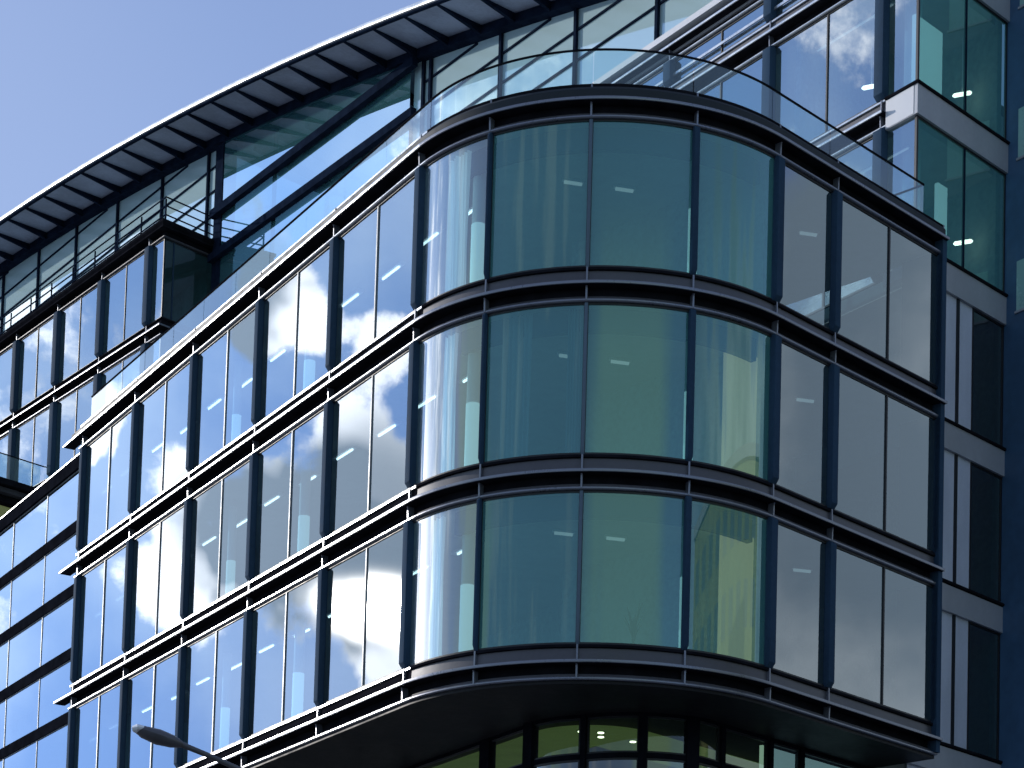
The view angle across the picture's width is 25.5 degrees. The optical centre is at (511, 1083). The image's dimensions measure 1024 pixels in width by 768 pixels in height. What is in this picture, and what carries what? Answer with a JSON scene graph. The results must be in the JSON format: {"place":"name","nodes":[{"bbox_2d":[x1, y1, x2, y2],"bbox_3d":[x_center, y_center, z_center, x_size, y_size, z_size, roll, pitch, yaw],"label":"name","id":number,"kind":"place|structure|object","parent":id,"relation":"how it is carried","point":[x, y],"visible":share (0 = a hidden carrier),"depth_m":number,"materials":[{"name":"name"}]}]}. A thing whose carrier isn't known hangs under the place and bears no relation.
{"place":"outdoors","nodes":[
{"label":"outdoors","id":0,"kind":"place"},
{"bbox_2d":[0,0,420,216],"label":"sky","id":1,"kind":"structure","parent":0,"point":[79,78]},
{"label":"ground","id":2,"kind":"structure","parent":0,"visible":0},
{"bbox_2d":[0,453,79,767],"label":"glass wing","id":3,"kind":"structure","parent":2,"relation":"on","point":[38,550],"depth_m":69.87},
{"bbox_2d":[0,699,5,748],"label":"window","id":4,"kind":"structure","parent":3,"relation":"in","point":[2,704],"depth_m":72.36,"materials":[{"name":"blue glass"}]},
{"bbox_2d":[0,640,8,690],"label":"window","id":5,"kind":"structure","parent":3,"relation":"in","point":[3,647],"depth_m":72.63,"materials":[{"name":"blue glass"}]},
{"bbox_2d":[0,581,10,633],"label":"window","id":6,"kind":"structure","parent":3,"relation":"in","point":[5,592],"depth_m":72.88,"materials":[{"name":"blue glass"}]},
{"bbox_2d":[0,522,13,577],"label":"window","id":7,"kind":"structure","parent":3,"relation":"in","point":[6,536],"depth_m":73.14,"materials":[{"name":"blue glass"}]},
{"bbox_2d":[3,740,36,767],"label":"window","id":8,"kind":"structure","parent":3,"relation":"in","point":[25,757],"depth_m":70.33,"materials":[{"name":"blue glass"}]},
{"bbox_2d":[4,679,38,746],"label":"window","id":9,"kind":"structure","parent":3,"relation":"in","point":[21,710],"depth_m":70.74,"materials":[{"name":"blue glass"}]},
{"bbox_2d":[6,617,41,686],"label":"window","id":10,"kind":"structure","parent":3,"relation":"in","point":[24,648],"depth_m":70.88,"materials":[{"name":"blue glass"}]},
{"bbox_2d":[9,556,44,627],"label":"window","id":11,"kind":"structure","parent":3,"relation":"in","point":[27,588],"depth_m":71.03,"materials":[{"name":"blue glass"}]},
{"bbox_2d":[12,495,47,567],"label":"window","id":12,"kind":"structure","parent":3,"relation":"in","point":[29,534],"depth_m":71.17,"materials":[{"name":"blue glass"}]},
{"bbox_2d":[36,724,67,767],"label":"window","id":13,"kind":"structure","parent":3,"relation":"in","point":[51,749],"depth_m":67.93,"materials":[{"name":"blue glass"}]},
{"bbox_2d":[37,660,70,727],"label":"window","id":14,"kind":"structure","parent":3,"relation":"in","point":[54,685],"depth_m":68.28,"materials":[{"name":"blue glass"}]},
{"bbox_2d":[40,596,72,665],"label":"window","id":15,"kind":"structure","parent":3,"relation":"in","point":[56,636],"depth_m":68.35,"materials":[{"name":"blue glass"}]},
{"bbox_2d":[43,533,76,603],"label":"window","id":16,"kind":"structure","parent":3,"relation":"in","point":[64,554],"depth_m":68.58,"materials":[{"name":"blue glass"}]},
{"bbox_2d":[46,470,78,542],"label":"window","id":17,"kind":"structure","parent":3,"relation":"in","point":[62,501],"depth_m":68.65,"materials":[{"name":"blue glass"}]},
{"bbox_2d":[0,218,213,517],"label":"setback block","id":18,"kind":"structure","parent":2,"relation":"on","point":[68,352],"depth_m":93.43,"materials":[{"name":"glass"}]},
{"bbox_2d":[16,407,48,486],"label":"window","id":19,"kind":"structure","parent":18,"relation":"in","point":[45,410],"depth_m":95.31,"materials":[{"name":"grey metal"}]},
{"bbox_2d":[18,317,52,409],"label":"window","id":20,"kind":"structure","parent":18,"relation":"in","point":[49,320],"depth_m":95.61,"materials":[{"name":"grey metal"}]},
{"bbox_2d":[57,379,92,456],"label":"window","id":21,"kind":"structure","parent":18,"relation":"in","point":[89,382],"depth_m":92.17,"materials":[{"name":"grey metal"}]},
{"bbox_2d":[58,286,96,383],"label":"window","id":22,"kind":"structure","parent":18,"relation":"in","point":[80,299],"depth_m":92.44,"materials":[{"name":"grey metal"}]},
{"bbox_2d":[0,196,212,334],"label":"terrace railing","id":23,"kind":"object","parent":18,"relation":"on","point":[95,257],"visible":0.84,"depth_m":91.27,"materials":[{"name":"black metal"}]},
{"bbox_2d":[101,349,139,390],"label":"window","id":24,"kind":"structure","parent":18,"relation":"in","point":[136,352],"depth_m":89.01,"materials":[{"name":"grey metal"}]},
{"bbox_2d":[104,253,143,353],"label":"window","id":25,"kind":"structure","parent":18,"relation":"in","point":[126,266],"depth_m":89.23,"materials":[{"name":"grey metal"}]},
{"bbox_2d":[160,337,177,357],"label":"window","id":26,"kind":"structure","parent":18,"relation":"in","point":[166,344],"depth_m":86.76,"materials":[{"name":"blue glass"}]},
{"bbox_2d":[161,238,211,328],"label":"window","id":27,"kind":"structure","parent":18,"relation":"in","point":[186,271],"depth_m":87.54,"materials":[{"name":"black glass"}]},
{"bbox_2d":[0,0,712,333],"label":"rooftop pavilion","id":28,"kind":"structure","parent":2,"relation":"on","point":[251,164],"depth_m":82.32,"materials":[{"name":"glass"}]},
{"bbox_2d":[53,83,949,767],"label":"office building","id":29,"kind":"structure","parent":2,"relation":"on","point":[685,495],"depth_m":48.38,"materials":[{"name":"metal"}]},
{"bbox_2d":[73,683,119,767],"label":"window","id":30,"kind":"structure","parent":29,"relation":"in","point":[78,712],"depth_m":64.49,"materials":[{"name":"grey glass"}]},
{"bbox_2d":[76,545,125,681],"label":"window","id":31,"kind":"structure","parent":29,"relation":"in","point":[89,578],"depth_m":64.95,"materials":[{"name":"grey glass"}]},
{"bbox_2d":[83,409,131,548],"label":"window","id":32,"kind":"structure","parent":29,"relation":"in","point":[105,452],"depth_m":64.53,"materials":[{"name":"blue glass"}]},
{"bbox_2d":[125,651,177,767],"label":"window","id":33,"kind":"structure","parent":29,"relation":"in","point":[170,656],"depth_m":60.02,"materials":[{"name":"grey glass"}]},
{"bbox_2d":[128,504,183,651],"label":"window","id":34,"kind":"structure","parent":29,"relation":"in","point":[181,507],"depth_m":60.28,"materials":[{"name":"grey glass"}]},
{"bbox_2d":[134,361,189,511],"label":"window","id":35,"kind":"structure","parent":29,"relation":"in","point":[165,382],"depth_m":60.58,"materials":[{"name":"grey metal"}]},
{"bbox_2d":[198,533,219,545],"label":"ceiling light","id":36,"kind":"object","parent":29,"relation":"attached to","point":[209,539],"visible":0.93,"depth_m":61.93,"materials":[{"name":"white paint"}]},
{"bbox_2d":[181,614,243,766],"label":"window","id":37,"kind":"structure","parent":29,"relation":"in","point":[216,631],"depth_m":56.48,"materials":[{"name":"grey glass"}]},
{"bbox_2d":[203,395,224,410],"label":"ceiling light","id":38,"kind":"object","parent":29,"relation":"attached to","point":[214,402],"visible":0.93,"depth_m":62.24,"materials":[{"name":"white paint"}]},
{"bbox_2d":[187,459,248,616],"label":"window","id":39,"kind":"structure","parent":29,"relation":"in","point":[222,479],"depth_m":56.77,"materials":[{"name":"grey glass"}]},
{"bbox_2d":[193,307,254,469],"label":"window","id":40,"kind":"structure","parent":29,"relation":"in","point":[252,310],"depth_m":57.06,"materials":[{"name":"grey metal"}]},
{"bbox_2d":[254,641,278,653],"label":"ceiling light","id":41,"kind":"object","parent":29,"relation":"attached to","point":[266,647],"visible":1,"depth_m":58.14,"materials":[{"name":"white paint"}]},
{"bbox_2d":[259,492,284,506],"bbox_3d":[-6.225,-15.120,58.548,0.160,0.090,1.200,4,-5,-31],"label":"ceiling light","id":42,"kind":"object","parent":29,"relation":"attached to","point":[271,499],"visible":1,"depth_m":58.46,"materials":[{"name":"white paint"}]},
{"bbox_2d":[265,345,290,362],"bbox_3d":[-6.096,-18.968,58.806,0.160,0.090,1.200,4,-5,-31],"label":"ceiling light","id":43,"kind":"object","parent":29,"relation":"attached to","point":[278,353],"visible":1,"depth_m":58.72,"materials":[{"name":"white paint"}]},
{"bbox_2d":[247,574,317,737],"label":"window","id":44,"kind":"structure","parent":29,"relation":"in","point":[287,592],"depth_m":52.97,"materials":[{"name":"grey metal"}]},
{"bbox_2d":[253,407,323,578],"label":"window","id":45,"kind":"structure","parent":29,"relation":"in","point":[320,411],"depth_m":53.27,"materials":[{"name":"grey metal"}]},
{"bbox_2d":[259,245,329,421],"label":"window","id":46,"kind":"structure","parent":29,"relation":"in","point":[298,273],"depth_m":53.55,"materials":[{"name":"grey metal"}]},
{"bbox_2d":[327,604,350,617],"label":"ceiling light","id":47,"kind":"object","parent":29,"relation":"attached to","point":[337,610],"visible":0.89,"depth_m":54.63,"materials":[{"name":"white paint"}]},
{"bbox_2d":[332,444,358,460],"bbox_3d":[-4.067,-15.331,54.956,0.160,0.090,1.200,4,-5,-31],"label":"ceiling light","id":48,"kind":"object","parent":29,"relation":"attached to","point":[345,452],"visible":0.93,"depth_m":54.87,"materials":[{"name":"white paint"}]},
{"bbox_2d":[338,288,364,308],"bbox_3d":[-3.954,-19.178,55.238,0.160,0.090,1.200,4,-5,-31],"label":"ceiling light","id":49,"kind":"object","parent":29,"relation":"attached to","point":[350,298],"visible":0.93,"depth_m":55.15,"materials":[{"name":"white paint"}]},
{"bbox_2d":[322,527,402,704],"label":"window","id":50,"kind":"structure","parent":29,"relation":"in","point":[368,547],"depth_m":49.46,"materials":[{"name":"grey metal"}]},
{"bbox_2d":[329,349,408,534],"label":"window","id":51,"kind":"structure","parent":29,"relation":"in","point":[404,353],"depth_m":49.76,"materials":[{"name":"grey metal"}]},
{"bbox_2d":[334,174,414,367],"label":"window","id":52,"kind":"structure","parent":29,"relation":"in","point":[378,207],"depth_m":50.05,"materials":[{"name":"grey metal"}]},
{"bbox_2d":[368,585,393,599],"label":"ceiling light","id":53,"kind":"object","parent":29,"relation":"attached to","point":[380,591],"visible":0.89,"depth_m":52.96,"materials":[{"name":"white paint"}]},
{"bbox_2d":[373,420,401,437],"bbox_3d":[-2.952,-15.425,53.292,0.160,0.090,1.200,4,-5,-31],"label":"ceiling light","id":54,"kind":"object","parent":29,"relation":"attached to","point":[386,429],"visible":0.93,"depth_m":53.20,"materials":[{"name":"white paint"}]},
{"bbox_2d":[378,260,405,281],"bbox_3d":[-2.873,-19.269,53.633,0.160,0.090,1.200,4,-5,-31],"label":"ceiling light","id":55,"kind":"object","parent":29,"relation":"attached to","point":[398,265],"visible":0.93,"depth_m":53.54,"materials":[{"name":"white paint"}]},
{"bbox_2d":[413,561,431,574],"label":"ceiling light","id":56,"kind":"object","parent":29,"relation":"attached to","point":[422,567],"visible":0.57,"depth_m":51.02,"materials":[{"name":"white paint"}]},
{"bbox_2d":[418,391,441,408],"bbox_3d":[-1.955,-15.538,51.439,0.160,0.090,1.200,4,-5,-31],"label":"ceiling light","id":57,"kind":"object","parent":29,"relation":"attached to","point":[428,398],"visible":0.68,"depth_m":51.26,"materials":[{"name":"white paint"}]},
{"bbox_2d":[423,227,444,246],"bbox_3d":[-1.907,-19.379,51.831,0.160,0.090,1.200,4,-5,-31],"label":"ceiling light","id":58,"kind":"object","parent":29,"relation":"attached to","point":[433,234],"visible":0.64,"depth_m":51.59,"materials":[{"name":"white paint"}]},
{"bbox_2d":[428,516,445,658],"bbox_3d":[-1.559,-10.296,47.510,0.158,3.250,0.372,5,-5,-37],"label":"curtain","id":59,"kind":"object","parent":29,"relation":"hanging from","point":[436,605],"visible":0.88,"depth_m":47.49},
{"bbox_2d":[408,500,476,666],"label":"window","id":60,"kind":"structure","parent":29,"relation":"in","point":[472,502],"depth_m":46.82,"materials":[{"name":"black metal"}]},
{"bbox_2d":[416,745,478,767],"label":"window","id":61,"kind":"structure","parent":29,"relation":"in","point":[468,758],"depth_m":51.44,"materials":[{"name":"green glass"}]},
{"bbox_2d":[414,316,481,485],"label":"window","id":62,"kind":"structure","parent":29,"relation":"in","point":[425,339],"depth_m":47.13,"materials":[{"name":"black metal"}]},
{"bbox_2d":[440,333,458,472],"bbox_3d":[-1.305,-14.193,47.626,0.157,3.250,0.372,5,-6,-40],"label":"curtain","id":63,"kind":"object","parent":29,"relation":"hanging from","point":[448,409],"visible":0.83,"depth_m":47.62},
{"bbox_2d":[421,135,487,305],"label":"window","id":64,"kind":"structure","parent":29,"relation":"in","point":[453,150],"depth_m":47.45,"materials":[{"name":"black metal"}]},
{"bbox_2d":[445,150,471,291],"bbox_3d":[-1.134,-18.084,47.852,0.160,3.250,0.651,5,-6,-41],"label":"curtain","id":65,"kind":"object","parent":29,"relation":"hanging from","point":[458,206],"visible":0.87,"depth_m":47.86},
{"bbox_2d":[491,730,522,767],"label":"window","id":66,"kind":"structure","parent":29,"relation":"in","point":[506,750],"depth_m":49.59,"materials":[{"name":"green glass"}]},
{"bbox_2d":[91,48,924,397],"bbox_3d":[-3.931,-20.284,55.139,26.161,0.960,9.704,-1,-5,33],"label":"glass balustrade","id":67,"kind":"object","parent":29,"relation":"on","point":[491,68],"visible":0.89,"depth_m":49.60,"materials":[{"name":"glass"}]},
{"bbox_2d":[478,490,579,649],"bbox_3d":[0.328,-10.395,45.770,2.167,3.166,0.185,0,-5,20],"label":"window","id":68,"kind":"structure","parent":29,"relation":"in","point":[529,564],"depth_m":45.69,"materials":[{"name":"teal glass"}]},
{"bbox_2d":[483,302,584,463],"bbox_3d":[0.438,-14.282,46.064,2.167,3.166,0.185,0,-5,20],"label":"window","id":69,"kind":"structure","parent":29,"relation":"in","point":[533,398],"depth_m":45.99,"materials":[{"name":"teal glass"}]},
{"bbox_2d":[489,119,589,278],"bbox_3d":[0.547,-18.149,46.357,2.167,3.125,0.185,0,-5,20],"label":"window","id":70,"kind":"structure","parent":29,"relation":"in","point":[539,195],"depth_m":46.28,"materials":[{"name":"teal glass"}]},
{"bbox_2d":[533,759,579,767],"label":"window","id":71,"kind":"structure","parent":29,"relation":"in","point":[566,761],"depth_m":48.06,"materials":[{"name":"black metal"}]},
{"bbox_2d":[533,718,580,759],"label":"window","id":72,"kind":"structure","parent":29,"relation":"in","point":[557,737],"depth_m":48.12,"materials":[{"name":"green glass"}]},
{"bbox_2d":[586,757,637,767],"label":"window","id":73,"kind":"structure","parent":29,"relation":"in","point":[614,758],"depth_m":47.54,"materials":[{"name":"black metal"}]},
{"bbox_2d":[586,716,638,753],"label":"window","id":74,"kind":"structure","parent":29,"relation":"in","point":[605,734],"depth_m":47.61,"materials":[{"name":"green glass"}]},
{"bbox_2d":[579,490,684,649],"bbox_3d":[2.439,-10.354,45.523,2.167,3.166,0.185,2,-4,-6],"label":"window","id":75,"kind":"structure","parent":29,"relation":"in","point":[632,560],"depth_m":45.48,"materials":[{"name":"teal glass"}]},
{"bbox_2d":[584,302,688,460],"bbox_3d":[2.548,-14.241,45.817,2.167,3.166,0.185,2,-4,-6],"label":"window","id":76,"kind":"structure","parent":29,"relation":"in","point":[636,372],"depth_m":45.78,"materials":[{"name":"teal glass"}]},
{"bbox_2d":[589,119,692,273],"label":"window","id":77,"kind":"structure","parent":29,"relation":"in","point":[642,169],"depth_m":46.08,"materials":[{"name":"teal glass"}]},
{"bbox_2d":[647,758,685,763],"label":"window","id":78,"kind":"structure","parent":29,"relation":"in","point":[650,759],"depth_m":47.51,"materials":[{"name":"metal"}]},
{"bbox_2d":[647,716,686,754],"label":"window","id":79,"kind":"structure","parent":29,"relation":"in","point":[667,735],"depth_m":47.57,"materials":[{"name":"green glass"}]},
{"bbox_2d":[699,721,719,761],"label":"window","id":80,"kind":"structure","parent":29,"relation":"in","point":[709,733],"depth_m":48.05,"materials":[{"name":"green glass"}]},
{"bbox_2d":[687,498,767,666],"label":"window","id":81,"kind":"structure","parent":29,"relation":"in","point":[728,569],"depth_m":46.13,"materials":[{"name":"green glass"}]},
{"bbox_2d":[691,311,770,481],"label":"window","id":82,"kind":"structure","parent":29,"relation":"in","point":[732,358],"depth_m":46.43,"materials":[{"name":"green glass"}]},
{"bbox_2d":[696,129,774,298],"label":"window","id":83,"kind":"structure","parent":29,"relation":"in","point":[736,177],"depth_m":46.72,"materials":[{"name":"teal glass"}]},
{"bbox_2d":[726,728,767,767],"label":"window","id":84,"kind":"structure","parent":29,"relation":"in","point":[743,750],"depth_m":48.93,"materials":[{"name":"green glass"}]},
{"bbox_2d":[774,743,798,767],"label":"window","id":85,"kind":"structure","parent":29,"relation":"in","point":[784,756],"depth_m":49.94,"materials":[{"name":"teal glass"}]},
{"bbox_2d":[772,522,826,685],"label":"window","id":86,"kind":"structure","parent":29,"relation":"in","point":[801,555],"depth_m":47.64,"materials":[{"name":"grey glass"}]},
{"bbox_2d":[776,340,829,506],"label":"window","id":87,"kind":"structure","parent":29,"relation":"in","point":[804,377],"depth_m":47.95,"materials":[{"name":"grey glass"}]},
{"bbox_2d":[780,163,832,329],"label":"window","id":88,"kind":"structure","parent":29,"relation":"in","point":[808,203],"depth_m":48.24,"materials":[{"name":"grey glass"}]},
{"bbox_2d":[805,752,858,767],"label":"window","id":89,"kind":"structure","parent":29,"relation":"in","point":[811,760],"depth_m":50.90,"materials":[{"name":"teal glass"}]},
{"bbox_2d":[831,546,932,721],"bbox_3d":[8.165,-9.869,49.793,0.070,3.166,4.100,-3,-6,44],"label":"window","id":90,"kind":"structure","parent":29,"relation":"in","point":[883,619],"depth_m":49.78,"materials":[{"name":"grey glass"}]},
{"bbox_2d":[834,370,935,552],"bbox_3d":[8.275,-13.757,50.087,0.070,3.166,4.100,-3,-6,44],"label":"window","id":91,"kind":"structure","parent":29,"relation":"in","point":[886,446],"depth_m":50.08,"materials":[{"name":"grey glass"}]},
{"bbox_2d":[837,197,937,384],"bbox_3d":[8.384,-17.624,50.380,0.070,3.125,4.100,-3,-6,44],"label":"window","id":92,"kind":"structure","parent":29,"relation":"in","point":[889,278],"depth_m":50.37,"materials":[{"name":"grey glass"}]},
{"bbox_2d":[593,0,1009,767],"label":"office wing","id":93,"kind":"structure","parent":2,"relation":"on","point":[915,88],"depth_m":54.59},
{"bbox_2d":[639,69,664,86],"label":"window","id":94,"kind":"structure","parent":93,"relation":"in","point":[657,77],"depth_m":61.67,"materials":[{"name":"blue glass"}]},
{"bbox_2d":[675,3,766,82],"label":"window","id":95,"kind":"structure","parent":93,"relation":"in","point":[756,12],"depth_m":59.31,"materials":[{"name":"blue glass"}]},
{"bbox_2d":[701,55,761,113],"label":"window","id":96,"kind":"structure","parent":93,"relation":"in","point":[737,88],"depth_m":58.44,"materials":[{"name":"blue glass"}]},
{"bbox_2d":[776,0,802,16],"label":"window","id":97,"kind":"structure","parent":93,"relation":"in","point":[791,3],"depth_m":57.27,"materials":[{"name":"blue glass"}]},
{"bbox_2d":[775,0,876,141],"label":"window","id":98,"kind":"structure","parent":93,"relation":"in","point":[826,67],"depth_m":55.75,"materials":[{"name":"blue glass"}]},
{"bbox_2d":[835,136,872,180],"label":"window","id":99,"kind":"structure","parent":93,"relation":"in","point":[857,158],"depth_m":54.56,"materials":[{"name":"blue glass"}]},
{"bbox_2d":[887,115,916,207],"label":"window","id":100,"kind":"structure","parent":93,"relation":"in","point":[902,139],"depth_m":53.32,"materials":[{"name":"blue glass"}]},
{"bbox_2d":[888,0,918,94],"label":"window","id":101,"kind":"structure","parent":93,"relation":"in","point":[903,14],"depth_m":53.59,"materials":[{"name":"blue glass"}]},
{"bbox_2d":[916,115,1005,291],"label":"window","id":102,"kind":"structure","parent":93,"relation":"in","point":[962,191],"depth_m":54.37,"materials":[{"name":"teal glass"}]},
{"bbox_2d":[917,0,1007,138],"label":"window","id":103,"kind":"structure","parent":93,"relation":"in","point":[962,44],"depth_m":54.69,"materials":[{"name":"teal glass"}]},
{"bbox_2d":[967,621,999,759],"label":"window","id":104,"kind":"structure","parent":93,"relation":"in","point":[983,679],"depth_m":54.30,"materials":[{"name":"black glass"}]},
{"bbox_2d":[969,462,1001,601],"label":"window","id":105,"kind":"structure","parent":93,"relation":"in","point":[985,526],"depth_m":54.60,"materials":[{"name":"black glass"}]},
{"bbox_2d":[971,308,1003,445],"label":"window","id":106,"kind":"structure","parent":93,"relation":"in","point":[987,371],"depth_m":54.89,"materials":[{"name":"black glass"}]},
{"bbox_2d":[999,0,1023,767],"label":"tower","id":107,"kind":"structure","parent":2,"relation":"on","point":[1011,730],"depth_m":55.00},
{"bbox_2d":[1014,259,1023,313],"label":"window","id":108,"kind":"structure","parent":107,"relation":"in","point":[1020,264],"depth_m":55.10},
{"bbox_2d":[1016,106,1023,160],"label":"window","id":109,"kind":"structure","parent":107,"relation":"in","point":[1020,111],"depth_m":55.42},
{"label":"road","id":110,"kind":"structure","parent":0,"visible":0},
{"bbox_2d":[132,724,241,767],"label":"street lamp","id":111,"kind":"object","parent":110,"relation":"on","point":[156,736],"visible":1,"depth_m":30.48,"materials":[{"name":"metal"}]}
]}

